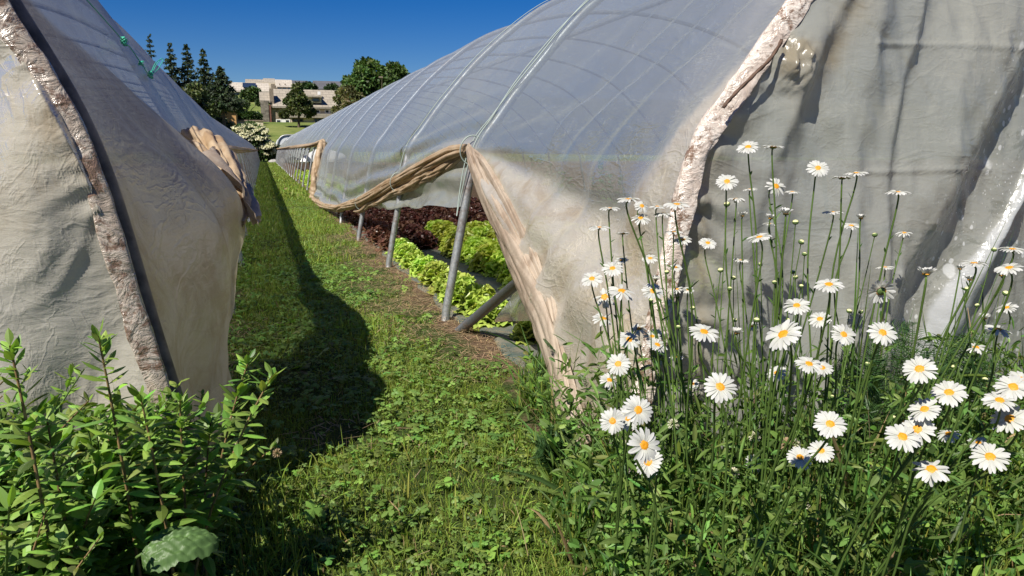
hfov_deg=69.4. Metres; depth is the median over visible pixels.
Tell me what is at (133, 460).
leafy weed
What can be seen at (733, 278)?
daisy bud
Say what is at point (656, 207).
daisy
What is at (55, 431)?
leafy weed
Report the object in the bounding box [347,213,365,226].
red lettuce
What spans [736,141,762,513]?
daisy
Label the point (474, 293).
lettuce
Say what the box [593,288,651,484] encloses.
daisy
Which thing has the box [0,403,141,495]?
leafy weed
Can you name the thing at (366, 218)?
red lettuce
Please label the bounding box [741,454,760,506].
daisy
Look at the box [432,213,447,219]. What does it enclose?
red lettuce
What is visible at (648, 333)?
daisy
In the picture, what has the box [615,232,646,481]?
daisy
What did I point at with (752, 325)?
daisy
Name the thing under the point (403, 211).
red lettuce
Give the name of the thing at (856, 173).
daisy
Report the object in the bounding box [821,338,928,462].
yarrow
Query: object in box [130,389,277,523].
leafy weed
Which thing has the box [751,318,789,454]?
daisy bud
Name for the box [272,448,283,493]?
clover
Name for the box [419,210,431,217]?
red lettuce
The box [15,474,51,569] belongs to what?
leafy weed
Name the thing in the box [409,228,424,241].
red lettuce
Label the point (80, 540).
leafy weed
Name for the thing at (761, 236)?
daisy
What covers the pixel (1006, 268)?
daisy
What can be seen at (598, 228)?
daisy
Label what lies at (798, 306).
daisy
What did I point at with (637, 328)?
daisy
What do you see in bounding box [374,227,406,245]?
red lettuce
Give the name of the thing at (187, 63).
conifer
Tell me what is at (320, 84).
house
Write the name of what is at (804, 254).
daisy bud
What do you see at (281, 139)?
polytunnel
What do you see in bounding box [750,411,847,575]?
daisy
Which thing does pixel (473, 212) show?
red lettuce
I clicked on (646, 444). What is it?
daisy
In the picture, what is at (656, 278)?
daisy
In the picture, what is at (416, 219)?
red lettuce
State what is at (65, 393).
leafy weed
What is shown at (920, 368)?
daisy
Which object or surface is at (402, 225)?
red lettuce
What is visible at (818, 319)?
daisy
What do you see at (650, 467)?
daisy
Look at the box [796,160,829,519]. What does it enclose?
daisy
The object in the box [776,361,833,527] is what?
daisy
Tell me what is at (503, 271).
lettuce
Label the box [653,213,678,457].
daisy
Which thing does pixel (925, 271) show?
daisy
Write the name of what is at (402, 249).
lettuce
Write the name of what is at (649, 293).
daisy
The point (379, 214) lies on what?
red lettuce
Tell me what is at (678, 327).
daisy bud
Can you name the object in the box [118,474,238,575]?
leafy weed
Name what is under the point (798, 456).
daisy
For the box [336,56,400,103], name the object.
broadleaf tree
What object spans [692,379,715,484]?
daisy
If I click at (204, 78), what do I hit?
conifer
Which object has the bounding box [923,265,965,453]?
daisy
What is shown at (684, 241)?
daisy
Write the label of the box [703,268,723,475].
daisy bud
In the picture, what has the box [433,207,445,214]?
red lettuce
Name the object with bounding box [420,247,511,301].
weed-control ground fabric
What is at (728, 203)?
daisy bud
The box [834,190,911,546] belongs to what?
daisy
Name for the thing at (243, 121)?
retaining wall
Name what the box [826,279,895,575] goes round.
daisy
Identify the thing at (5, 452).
leafy weed
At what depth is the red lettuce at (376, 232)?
7.99 m
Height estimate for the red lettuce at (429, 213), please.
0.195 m
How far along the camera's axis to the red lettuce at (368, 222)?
8.96 m
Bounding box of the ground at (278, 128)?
[170,96,1016,575]
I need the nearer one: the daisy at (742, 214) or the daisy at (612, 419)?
the daisy at (612, 419)
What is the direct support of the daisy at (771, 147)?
on the ground at (278, 128)
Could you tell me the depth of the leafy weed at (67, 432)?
1.34 m
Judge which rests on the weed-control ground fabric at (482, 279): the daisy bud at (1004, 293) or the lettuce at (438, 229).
the lettuce at (438, 229)
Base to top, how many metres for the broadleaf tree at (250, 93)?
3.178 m
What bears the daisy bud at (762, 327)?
on the ground at (278, 128)
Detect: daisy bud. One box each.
[649,298,658,439]
[661,270,668,502]
[676,325,688,462]
[689,306,696,509]
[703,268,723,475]
[707,202,729,455]
[718,287,731,531]
[725,276,735,487]
[733,318,759,489]
[751,318,759,519]
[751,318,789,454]
[757,280,776,548]
[758,240,803,489]
[758,263,766,476]
[765,220,798,510]
[766,284,803,522]
[789,252,806,517]
[790,270,812,528]
[792,275,802,514]
[820,310,863,505]
[825,233,877,439]
[830,309,851,477]
[849,362,869,457]
[876,415,895,491]
[912,287,967,416]
[926,303,979,488]
[939,377,988,488]
[956,248,996,374]
[964,291,1007,438]
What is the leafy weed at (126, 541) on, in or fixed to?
on the ground at (278, 128)
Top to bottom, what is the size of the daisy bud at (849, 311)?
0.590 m
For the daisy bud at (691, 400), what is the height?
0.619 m
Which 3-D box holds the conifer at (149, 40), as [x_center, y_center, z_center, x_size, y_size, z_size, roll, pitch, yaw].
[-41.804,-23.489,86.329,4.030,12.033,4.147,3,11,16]
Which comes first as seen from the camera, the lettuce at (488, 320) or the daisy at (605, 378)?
the daisy at (605, 378)
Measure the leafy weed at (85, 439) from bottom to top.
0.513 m
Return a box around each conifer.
[145,34,155,61]
[163,42,185,86]
[176,44,199,88]
[193,48,233,129]
[203,66,248,126]
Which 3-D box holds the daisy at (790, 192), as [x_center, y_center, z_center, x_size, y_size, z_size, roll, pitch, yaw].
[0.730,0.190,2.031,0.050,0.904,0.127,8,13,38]
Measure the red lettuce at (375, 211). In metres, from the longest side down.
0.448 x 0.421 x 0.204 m
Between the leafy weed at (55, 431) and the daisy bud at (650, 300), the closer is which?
the leafy weed at (55, 431)
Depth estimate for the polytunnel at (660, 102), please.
2.35 m
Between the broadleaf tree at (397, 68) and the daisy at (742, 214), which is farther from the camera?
the broadleaf tree at (397, 68)
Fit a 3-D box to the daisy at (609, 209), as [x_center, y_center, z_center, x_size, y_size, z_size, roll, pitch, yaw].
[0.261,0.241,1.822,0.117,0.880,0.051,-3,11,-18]
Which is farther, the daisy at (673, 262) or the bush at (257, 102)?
the bush at (257, 102)
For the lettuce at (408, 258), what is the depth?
6.26 m
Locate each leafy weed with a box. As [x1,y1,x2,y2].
[0,328,83,569]
[0,361,89,471]
[0,363,80,474]
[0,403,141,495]
[0,417,34,531]
[0,438,26,479]
[0,442,59,522]
[0,454,31,515]
[0,485,39,575]
[0,522,103,575]
[0,559,15,575]
[1,436,80,535]
[2,378,212,544]
[2,391,92,445]
[3,364,30,419]
[3,451,124,564]
[5,451,74,575]
[11,424,84,573]
[12,522,43,572]
[13,474,127,566]
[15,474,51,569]
[17,402,164,575]
[21,406,120,575]
[31,519,98,573]
[34,434,134,567]
[34,485,105,575]
[35,405,192,500]
[52,448,138,523]
[53,391,239,554]
[57,442,149,549]
[71,317,158,575]
[105,489,169,575]
[116,383,203,575]
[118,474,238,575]
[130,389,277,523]
[153,389,228,575]
[175,411,234,575]
[184,362,284,575]
[189,349,260,575]
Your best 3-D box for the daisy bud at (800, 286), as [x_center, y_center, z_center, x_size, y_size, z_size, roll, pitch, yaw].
[0.655,0.332,1.799,0.026,0.709,0.099,0,11,0]
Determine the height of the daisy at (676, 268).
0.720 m
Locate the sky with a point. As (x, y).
(300, 40)
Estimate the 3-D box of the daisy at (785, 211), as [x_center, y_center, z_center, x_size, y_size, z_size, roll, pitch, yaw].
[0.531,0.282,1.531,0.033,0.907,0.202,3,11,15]
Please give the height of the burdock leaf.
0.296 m
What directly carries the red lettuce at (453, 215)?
on the ground at (278, 128)
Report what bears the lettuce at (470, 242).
on the ground at (278, 128)
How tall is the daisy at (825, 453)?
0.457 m
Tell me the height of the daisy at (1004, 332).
0.626 m
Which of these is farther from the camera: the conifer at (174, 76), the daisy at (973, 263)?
the conifer at (174, 76)
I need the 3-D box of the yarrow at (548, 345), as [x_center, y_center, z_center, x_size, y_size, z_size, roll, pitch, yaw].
[0.214,0.309,2.744,0.337,0.388,0.223,-6,12,-29]
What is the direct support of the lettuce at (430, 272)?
on the weed-control ground fabric at (454, 315)
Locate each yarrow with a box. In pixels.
[530,425,578,479]
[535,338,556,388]
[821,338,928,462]
[828,319,984,452]
[924,329,1022,440]
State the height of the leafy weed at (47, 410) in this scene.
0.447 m
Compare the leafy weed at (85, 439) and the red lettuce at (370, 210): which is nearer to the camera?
the leafy weed at (85, 439)
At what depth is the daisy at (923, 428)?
1.24 m
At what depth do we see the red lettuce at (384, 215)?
9.61 m
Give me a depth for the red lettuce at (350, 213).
10.47 m
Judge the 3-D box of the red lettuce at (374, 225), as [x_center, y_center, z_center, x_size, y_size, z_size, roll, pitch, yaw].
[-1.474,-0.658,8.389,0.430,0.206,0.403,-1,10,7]
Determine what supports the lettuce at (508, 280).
on the weed-control ground fabric at (482, 279)
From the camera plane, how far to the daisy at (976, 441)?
1.84 m
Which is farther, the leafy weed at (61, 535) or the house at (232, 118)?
the house at (232, 118)
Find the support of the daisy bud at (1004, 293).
on the ground at (278, 128)
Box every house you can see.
[218,111,237,125]
[230,82,268,94]
[245,78,307,88]
[259,89,335,122]
[313,81,341,89]
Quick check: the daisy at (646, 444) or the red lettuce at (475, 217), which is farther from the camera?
the red lettuce at (475, 217)
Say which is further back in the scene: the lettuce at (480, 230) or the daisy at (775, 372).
the lettuce at (480, 230)
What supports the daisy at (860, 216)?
on the ground at (278, 128)
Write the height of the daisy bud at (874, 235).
0.810 m
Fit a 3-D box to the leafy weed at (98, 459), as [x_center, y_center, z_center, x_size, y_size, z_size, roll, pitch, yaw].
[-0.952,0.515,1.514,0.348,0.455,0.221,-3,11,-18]
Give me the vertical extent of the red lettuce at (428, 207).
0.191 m
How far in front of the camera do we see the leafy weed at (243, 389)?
1.67 m
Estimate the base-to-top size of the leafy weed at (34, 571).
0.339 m
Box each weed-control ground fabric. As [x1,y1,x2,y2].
[335,212,467,322]
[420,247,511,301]
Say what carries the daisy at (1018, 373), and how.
on the ground at (278, 128)
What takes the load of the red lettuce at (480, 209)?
on the ground at (278, 128)
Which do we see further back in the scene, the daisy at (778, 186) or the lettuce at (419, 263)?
the lettuce at (419, 263)
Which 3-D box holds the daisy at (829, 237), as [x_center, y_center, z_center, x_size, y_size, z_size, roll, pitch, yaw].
[0.738,0.231,1.914,0.048,0.867,0.179,-7,12,-32]
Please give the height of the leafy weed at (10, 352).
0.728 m
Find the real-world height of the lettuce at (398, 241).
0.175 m
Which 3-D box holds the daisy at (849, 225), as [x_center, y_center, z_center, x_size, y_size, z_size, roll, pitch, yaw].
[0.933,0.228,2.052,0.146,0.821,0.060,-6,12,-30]
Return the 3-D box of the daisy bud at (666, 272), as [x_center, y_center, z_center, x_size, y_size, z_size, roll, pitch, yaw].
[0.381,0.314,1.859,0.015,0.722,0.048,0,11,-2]
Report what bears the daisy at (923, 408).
on the ground at (278, 128)
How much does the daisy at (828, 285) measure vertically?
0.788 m
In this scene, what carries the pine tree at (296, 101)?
on the ground at (278, 128)
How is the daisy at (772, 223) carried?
on the ground at (278, 128)
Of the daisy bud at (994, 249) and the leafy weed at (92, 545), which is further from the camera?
the daisy bud at (994, 249)
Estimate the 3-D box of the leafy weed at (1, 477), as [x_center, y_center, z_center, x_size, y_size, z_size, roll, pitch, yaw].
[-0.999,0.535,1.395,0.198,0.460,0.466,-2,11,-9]
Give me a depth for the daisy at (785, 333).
1.13 m
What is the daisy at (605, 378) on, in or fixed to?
on the ground at (278, 128)
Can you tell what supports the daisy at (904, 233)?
on the ground at (278, 128)
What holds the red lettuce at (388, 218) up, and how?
on the weed-control ground fabric at (482, 279)
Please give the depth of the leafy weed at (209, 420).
1.58 m
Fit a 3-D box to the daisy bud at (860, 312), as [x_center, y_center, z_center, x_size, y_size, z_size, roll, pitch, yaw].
[0.873,0.351,1.972,0.029,0.608,0.071,-8,13,-37]
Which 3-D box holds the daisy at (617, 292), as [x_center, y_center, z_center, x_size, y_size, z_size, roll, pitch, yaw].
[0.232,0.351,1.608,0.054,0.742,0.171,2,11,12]
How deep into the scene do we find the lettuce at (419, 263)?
5.89 m
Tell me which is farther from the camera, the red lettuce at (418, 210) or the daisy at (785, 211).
the red lettuce at (418, 210)
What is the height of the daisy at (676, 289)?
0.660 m
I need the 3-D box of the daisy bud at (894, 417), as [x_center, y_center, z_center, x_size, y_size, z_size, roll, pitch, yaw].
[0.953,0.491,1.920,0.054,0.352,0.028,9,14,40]
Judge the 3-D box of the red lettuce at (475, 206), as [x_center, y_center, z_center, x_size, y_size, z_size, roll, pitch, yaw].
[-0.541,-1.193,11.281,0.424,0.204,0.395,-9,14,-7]
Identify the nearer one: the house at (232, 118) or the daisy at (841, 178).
the daisy at (841, 178)
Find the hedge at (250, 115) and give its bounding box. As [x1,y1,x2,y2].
[237,110,263,119]
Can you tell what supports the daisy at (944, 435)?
on the ground at (278, 128)
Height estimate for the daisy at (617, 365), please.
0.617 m
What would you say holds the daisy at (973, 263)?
on the ground at (278, 128)
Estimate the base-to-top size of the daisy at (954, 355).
0.749 m
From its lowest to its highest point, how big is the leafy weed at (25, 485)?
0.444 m
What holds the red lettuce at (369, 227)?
on the weed-control ground fabric at (454, 315)
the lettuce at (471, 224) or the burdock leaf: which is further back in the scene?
the lettuce at (471, 224)
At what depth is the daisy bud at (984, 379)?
1.97 m
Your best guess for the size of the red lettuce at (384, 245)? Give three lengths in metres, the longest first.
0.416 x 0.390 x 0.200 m
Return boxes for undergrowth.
[0,232,332,575]
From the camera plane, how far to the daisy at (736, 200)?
1.96 m
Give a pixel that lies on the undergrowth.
(105, 563)
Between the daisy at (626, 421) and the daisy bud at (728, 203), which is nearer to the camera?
the daisy at (626, 421)
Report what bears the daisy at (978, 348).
on the ground at (278, 128)
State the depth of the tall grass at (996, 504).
1.79 m
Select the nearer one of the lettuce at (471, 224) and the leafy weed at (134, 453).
the leafy weed at (134, 453)
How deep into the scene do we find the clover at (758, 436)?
1.79 m
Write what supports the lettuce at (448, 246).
on the ground at (278, 128)
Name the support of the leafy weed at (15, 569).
on the ground at (278, 128)
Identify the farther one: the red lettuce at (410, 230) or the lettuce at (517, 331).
the red lettuce at (410, 230)
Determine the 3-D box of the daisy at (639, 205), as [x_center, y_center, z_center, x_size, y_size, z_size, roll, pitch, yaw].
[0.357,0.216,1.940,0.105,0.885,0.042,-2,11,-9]
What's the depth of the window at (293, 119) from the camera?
107.97 m
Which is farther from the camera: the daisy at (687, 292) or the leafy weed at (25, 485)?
the daisy at (687, 292)
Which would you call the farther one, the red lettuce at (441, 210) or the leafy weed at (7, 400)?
the red lettuce at (441, 210)
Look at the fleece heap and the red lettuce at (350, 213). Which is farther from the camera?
the fleece heap
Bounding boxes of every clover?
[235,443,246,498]
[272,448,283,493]
[667,418,679,531]
[728,467,738,514]
[747,432,760,514]
[779,437,793,492]
[785,439,800,541]
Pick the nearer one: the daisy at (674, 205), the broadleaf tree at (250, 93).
the daisy at (674, 205)
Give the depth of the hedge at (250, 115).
98.89 m
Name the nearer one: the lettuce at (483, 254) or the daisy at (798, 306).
the daisy at (798, 306)
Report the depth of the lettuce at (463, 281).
4.83 m
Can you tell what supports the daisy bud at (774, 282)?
on the ground at (278, 128)
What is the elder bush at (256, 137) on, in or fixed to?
on the ground at (278, 128)
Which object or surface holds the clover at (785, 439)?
on the ground at (278, 128)
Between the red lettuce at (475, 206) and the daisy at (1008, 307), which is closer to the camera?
the daisy at (1008, 307)
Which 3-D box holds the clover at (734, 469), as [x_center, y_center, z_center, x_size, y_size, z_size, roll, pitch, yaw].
[0.534,0.554,1.809,0.028,0.248,0.036,-3,11,-18]
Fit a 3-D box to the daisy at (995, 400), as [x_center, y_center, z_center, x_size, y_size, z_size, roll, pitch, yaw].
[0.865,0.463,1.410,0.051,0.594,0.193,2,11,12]
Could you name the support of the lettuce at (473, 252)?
on the weed-control ground fabric at (482, 279)
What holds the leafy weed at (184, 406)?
on the ground at (278, 128)
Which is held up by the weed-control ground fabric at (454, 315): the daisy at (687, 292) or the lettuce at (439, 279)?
the lettuce at (439, 279)
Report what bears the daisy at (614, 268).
on the ground at (278, 128)
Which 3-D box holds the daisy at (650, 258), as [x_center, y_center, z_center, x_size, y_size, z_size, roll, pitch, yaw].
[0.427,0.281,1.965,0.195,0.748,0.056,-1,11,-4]
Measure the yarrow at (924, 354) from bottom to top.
0.524 m
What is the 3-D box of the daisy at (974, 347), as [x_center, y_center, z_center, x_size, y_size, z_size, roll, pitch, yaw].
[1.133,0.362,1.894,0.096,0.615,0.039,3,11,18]
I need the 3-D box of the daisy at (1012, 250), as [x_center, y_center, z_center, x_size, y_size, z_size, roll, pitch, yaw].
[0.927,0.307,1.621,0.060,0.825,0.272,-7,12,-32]
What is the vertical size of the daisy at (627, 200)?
0.917 m
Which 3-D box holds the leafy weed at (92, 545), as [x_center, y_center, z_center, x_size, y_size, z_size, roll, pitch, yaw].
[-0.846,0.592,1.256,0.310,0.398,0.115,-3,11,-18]
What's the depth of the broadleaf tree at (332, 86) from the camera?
140.56 m
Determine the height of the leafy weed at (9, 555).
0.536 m
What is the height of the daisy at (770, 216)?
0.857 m
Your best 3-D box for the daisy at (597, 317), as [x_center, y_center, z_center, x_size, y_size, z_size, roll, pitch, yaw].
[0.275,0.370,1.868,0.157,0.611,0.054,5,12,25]
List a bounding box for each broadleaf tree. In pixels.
[180,83,218,118]
[239,85,261,100]
[301,81,318,89]
[323,82,340,89]
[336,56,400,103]
[385,60,409,78]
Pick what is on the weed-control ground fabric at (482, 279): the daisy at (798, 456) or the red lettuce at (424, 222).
the red lettuce at (424, 222)
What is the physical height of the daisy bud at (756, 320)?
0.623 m
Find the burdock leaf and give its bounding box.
[130,525,218,575]
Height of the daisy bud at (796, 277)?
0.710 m
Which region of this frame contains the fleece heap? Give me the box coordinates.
[300,149,316,173]
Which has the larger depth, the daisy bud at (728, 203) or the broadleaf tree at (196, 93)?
the broadleaf tree at (196, 93)
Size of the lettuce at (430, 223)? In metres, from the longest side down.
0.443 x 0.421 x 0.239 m
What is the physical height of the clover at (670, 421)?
0.392 m
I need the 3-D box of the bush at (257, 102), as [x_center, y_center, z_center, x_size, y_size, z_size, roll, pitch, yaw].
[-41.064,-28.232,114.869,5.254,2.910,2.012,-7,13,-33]
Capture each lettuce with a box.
[343,208,367,221]
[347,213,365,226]
[353,216,369,229]
[361,221,384,237]
[362,217,385,233]
[362,221,388,239]
[366,207,374,213]
[366,224,391,244]
[372,208,389,216]
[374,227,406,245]
[374,231,408,251]
[375,211,386,217]
[382,213,393,220]
[384,214,405,222]
[385,238,409,255]
[388,217,404,225]
[393,242,419,261]
[398,220,415,231]
[399,249,423,270]
[400,208,411,216]
[402,223,424,239]
[403,213,416,220]
[407,215,423,223]
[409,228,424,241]
[409,255,436,277]
[412,230,439,249]
[414,208,425,215]
[417,260,448,284]
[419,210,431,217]
[420,217,434,226]
[424,210,438,218]
[424,219,442,230]
[425,205,433,209]
[427,268,460,294]
[431,220,453,241]
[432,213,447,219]
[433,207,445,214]
[436,272,476,305]
[437,226,455,246]
[438,226,474,251]
[440,217,452,221]
[440,231,472,257]
[443,209,454,214]
[448,211,459,219]
[452,283,495,316]
[459,236,486,262]
[465,239,494,264]
[466,220,486,230]
[467,215,472,221]
[467,241,501,273]
[467,296,516,330]
[468,209,478,215]
[470,203,481,209]
[470,214,486,221]
[471,224,490,237]
[477,205,483,212]
[481,250,504,277]
[484,228,495,239]
[495,261,509,283]
[498,274,512,290]
[509,321,536,345]
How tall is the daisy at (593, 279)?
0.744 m
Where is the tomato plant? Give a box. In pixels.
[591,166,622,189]
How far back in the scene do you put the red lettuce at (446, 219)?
9.16 m
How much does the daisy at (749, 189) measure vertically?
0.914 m
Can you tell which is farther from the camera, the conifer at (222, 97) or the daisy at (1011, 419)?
the conifer at (222, 97)
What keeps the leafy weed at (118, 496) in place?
on the ground at (278, 128)
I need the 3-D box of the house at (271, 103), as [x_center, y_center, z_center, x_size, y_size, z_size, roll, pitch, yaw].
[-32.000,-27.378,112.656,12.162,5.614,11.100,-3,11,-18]
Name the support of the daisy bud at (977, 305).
on the ground at (278, 128)
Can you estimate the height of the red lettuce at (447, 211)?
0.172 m
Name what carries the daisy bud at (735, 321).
on the ground at (278, 128)
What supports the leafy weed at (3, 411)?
on the ground at (278, 128)
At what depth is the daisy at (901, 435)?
1.24 m
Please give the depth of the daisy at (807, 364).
1.38 m
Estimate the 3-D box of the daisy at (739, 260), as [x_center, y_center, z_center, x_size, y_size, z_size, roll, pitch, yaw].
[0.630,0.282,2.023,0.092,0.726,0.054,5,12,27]
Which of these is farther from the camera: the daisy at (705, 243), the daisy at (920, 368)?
the daisy at (705, 243)
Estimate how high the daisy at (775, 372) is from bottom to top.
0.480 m
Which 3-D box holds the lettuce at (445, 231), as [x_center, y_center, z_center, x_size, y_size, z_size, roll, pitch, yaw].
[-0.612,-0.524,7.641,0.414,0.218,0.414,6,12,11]
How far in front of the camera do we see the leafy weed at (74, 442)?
1.43 m
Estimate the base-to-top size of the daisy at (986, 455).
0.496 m
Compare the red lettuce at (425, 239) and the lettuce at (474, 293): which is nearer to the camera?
the lettuce at (474, 293)
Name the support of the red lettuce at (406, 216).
on the ground at (278, 128)
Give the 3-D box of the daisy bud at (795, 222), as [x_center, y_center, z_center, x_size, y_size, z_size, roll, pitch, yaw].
[0.639,0.263,1.772,0.030,0.855,0.042,-3,11,-18]
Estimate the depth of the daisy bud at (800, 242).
1.80 m
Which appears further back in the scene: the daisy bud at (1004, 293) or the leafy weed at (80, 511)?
the daisy bud at (1004, 293)
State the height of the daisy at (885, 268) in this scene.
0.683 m
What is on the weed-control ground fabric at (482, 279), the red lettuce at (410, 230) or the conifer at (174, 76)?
the red lettuce at (410, 230)
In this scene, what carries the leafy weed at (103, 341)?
on the ground at (278, 128)
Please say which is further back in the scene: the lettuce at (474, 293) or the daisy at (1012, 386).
the lettuce at (474, 293)
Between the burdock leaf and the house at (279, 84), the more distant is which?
the house at (279, 84)
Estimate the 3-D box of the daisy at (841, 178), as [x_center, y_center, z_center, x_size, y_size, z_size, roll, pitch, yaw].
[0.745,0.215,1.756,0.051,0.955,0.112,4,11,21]
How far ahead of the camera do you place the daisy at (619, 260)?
1.87 m
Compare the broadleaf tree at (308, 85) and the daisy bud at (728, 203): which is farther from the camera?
the broadleaf tree at (308, 85)
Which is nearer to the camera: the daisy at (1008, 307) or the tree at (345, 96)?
the daisy at (1008, 307)
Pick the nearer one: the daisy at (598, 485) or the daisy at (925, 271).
the daisy at (925, 271)
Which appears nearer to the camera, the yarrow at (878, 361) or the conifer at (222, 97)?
the yarrow at (878, 361)
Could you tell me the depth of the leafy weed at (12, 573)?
1.23 m
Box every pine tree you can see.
[278,81,316,127]
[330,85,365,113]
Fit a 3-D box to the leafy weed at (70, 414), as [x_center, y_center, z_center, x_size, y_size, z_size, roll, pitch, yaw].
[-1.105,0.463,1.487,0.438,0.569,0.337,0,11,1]
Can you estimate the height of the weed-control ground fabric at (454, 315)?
0.038 m
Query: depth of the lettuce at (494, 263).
5.84 m
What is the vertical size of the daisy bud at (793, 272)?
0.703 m
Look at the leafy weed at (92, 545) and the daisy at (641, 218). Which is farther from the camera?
the daisy at (641, 218)
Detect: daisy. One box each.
[581,271,636,548]
[585,463,623,503]
[589,225,625,530]
[592,313,643,544]
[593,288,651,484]
[595,406,637,575]
[598,394,652,575]
[599,207,631,469]
[599,373,621,455]
[599,408,625,574]
[601,262,654,515]
[606,353,634,573]
[608,284,634,561]
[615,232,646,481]
[615,258,645,488]
[617,197,681,571]
[620,331,640,518]
[627,427,660,575]
[630,323,646,510]
[631,214,672,467]
[634,201,662,444]
[635,450,662,575]
[641,283,681,492]
[642,254,698,482]
[643,331,662,492]
[647,338,696,550]
[649,205,693,464]
[652,275,717,504]
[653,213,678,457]
[663,202,716,575]
[664,230,688,494]
[669,354,699,475]
[670,264,688,483]
[671,287,684,504]
[674,236,707,466]
[682,287,694,458]
[689,324,732,574]
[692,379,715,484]
[695,372,737,575]
[699,238,745,468]
[716,174,750,517]
[719,198,745,443]
[720,233,771,553]
[733,258,759,427]
[733,327,767,498]
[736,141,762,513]
[738,211,747,475]
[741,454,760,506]
[742,188,764,444]
[748,298,809,553]
[748,322,761,457]
[748,356,821,575]
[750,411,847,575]
[752,319,801,575]
[755,207,792,555]
[755,366,786,498]
[757,214,778,435]
[761,145,782,515]
[763,222,780,454]
[764,190,799,463]
[765,178,784,449]
[766,211,842,478]
[766,446,812,572]
[770,440,834,575]
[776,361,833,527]
[777,279,844,564]
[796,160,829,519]
[799,312,831,538]
[809,171,868,486]
[809,322,897,575]
[811,324,855,575]
[813,176,854,532]
[826,214,865,509]
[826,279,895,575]
[828,398,941,575]
[833,223,858,459]
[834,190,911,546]
[834,414,936,575]
[838,356,937,575]
[851,424,920,575]
[860,265,894,446]
[861,267,936,575]
[867,231,912,441]
[868,442,1011,575]
[869,246,1023,538]
[873,375,1023,575]
[875,405,1023,575]
[877,271,1008,532]
[881,380,968,575]
[882,260,988,574]
[892,460,949,575]
[905,430,960,542]
[906,275,972,457]
[912,263,1023,558]
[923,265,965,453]
[924,325,1011,558]
[925,371,1023,520]
[937,313,990,464]
[944,437,986,472]
[948,390,1017,575]
[955,343,987,449]
[964,302,1018,472]
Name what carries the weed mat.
on the ground at (278, 128)
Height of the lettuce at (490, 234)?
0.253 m
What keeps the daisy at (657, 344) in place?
on the ground at (278, 128)
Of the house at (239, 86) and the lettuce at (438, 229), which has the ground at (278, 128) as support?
the house at (239, 86)
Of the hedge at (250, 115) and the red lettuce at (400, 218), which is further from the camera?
the hedge at (250, 115)
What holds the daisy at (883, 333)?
on the ground at (278, 128)
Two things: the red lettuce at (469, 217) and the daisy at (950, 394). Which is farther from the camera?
the red lettuce at (469, 217)
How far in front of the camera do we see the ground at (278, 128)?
2.79 m
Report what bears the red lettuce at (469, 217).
on the ground at (278, 128)
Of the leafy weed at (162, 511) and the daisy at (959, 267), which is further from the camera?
the daisy at (959, 267)
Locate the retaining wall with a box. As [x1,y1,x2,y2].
[237,120,262,125]
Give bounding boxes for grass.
[476,218,1023,575]
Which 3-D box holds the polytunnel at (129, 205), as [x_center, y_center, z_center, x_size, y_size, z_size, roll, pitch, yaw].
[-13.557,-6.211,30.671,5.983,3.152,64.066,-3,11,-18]
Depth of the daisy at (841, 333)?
1.48 m
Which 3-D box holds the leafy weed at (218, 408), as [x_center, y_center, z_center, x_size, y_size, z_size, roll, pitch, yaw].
[-0.806,0.477,1.670,0.400,0.473,0.199,-3,11,-18]
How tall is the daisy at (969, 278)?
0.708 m
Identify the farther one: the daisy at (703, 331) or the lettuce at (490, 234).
the lettuce at (490, 234)
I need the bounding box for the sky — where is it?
[98,0,549,82]
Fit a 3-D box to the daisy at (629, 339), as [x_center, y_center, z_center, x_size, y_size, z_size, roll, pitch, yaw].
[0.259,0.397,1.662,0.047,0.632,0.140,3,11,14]
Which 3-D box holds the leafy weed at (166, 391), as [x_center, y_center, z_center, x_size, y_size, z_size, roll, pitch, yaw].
[-0.900,0.482,1.643,0.466,0.474,0.383,-3,11,-18]
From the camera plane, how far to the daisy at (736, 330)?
1.73 m
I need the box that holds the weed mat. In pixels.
[479,324,541,373]
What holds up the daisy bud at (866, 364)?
on the ground at (278, 128)
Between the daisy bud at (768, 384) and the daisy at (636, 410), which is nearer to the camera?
the daisy at (636, 410)
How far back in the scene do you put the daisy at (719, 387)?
1.10 m
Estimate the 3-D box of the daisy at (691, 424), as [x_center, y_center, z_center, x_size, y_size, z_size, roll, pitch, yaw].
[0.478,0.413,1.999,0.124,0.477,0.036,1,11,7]
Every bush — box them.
[231,120,277,160]
[237,97,260,109]
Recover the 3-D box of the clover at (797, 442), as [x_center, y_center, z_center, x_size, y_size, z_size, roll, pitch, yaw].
[0.701,0.519,1.859,0.027,0.300,0.035,-3,11,-18]
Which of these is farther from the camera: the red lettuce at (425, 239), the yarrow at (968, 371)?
the red lettuce at (425, 239)
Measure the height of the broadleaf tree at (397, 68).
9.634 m
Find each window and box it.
[292,118,303,121]
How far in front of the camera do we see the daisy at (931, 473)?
1.27 m
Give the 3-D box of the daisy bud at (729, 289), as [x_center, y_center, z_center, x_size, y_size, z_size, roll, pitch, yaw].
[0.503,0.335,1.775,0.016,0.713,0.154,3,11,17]
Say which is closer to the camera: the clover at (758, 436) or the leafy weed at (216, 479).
the leafy weed at (216, 479)
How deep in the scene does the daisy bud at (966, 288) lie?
1.94 m
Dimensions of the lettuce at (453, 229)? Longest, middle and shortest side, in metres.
0.457 x 0.435 x 0.247 m
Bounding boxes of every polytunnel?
[0,0,261,528]
[276,0,1023,476]
[276,134,292,145]
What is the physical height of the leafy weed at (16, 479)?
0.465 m
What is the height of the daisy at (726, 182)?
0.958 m
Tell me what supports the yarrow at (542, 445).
on the ground at (278, 128)

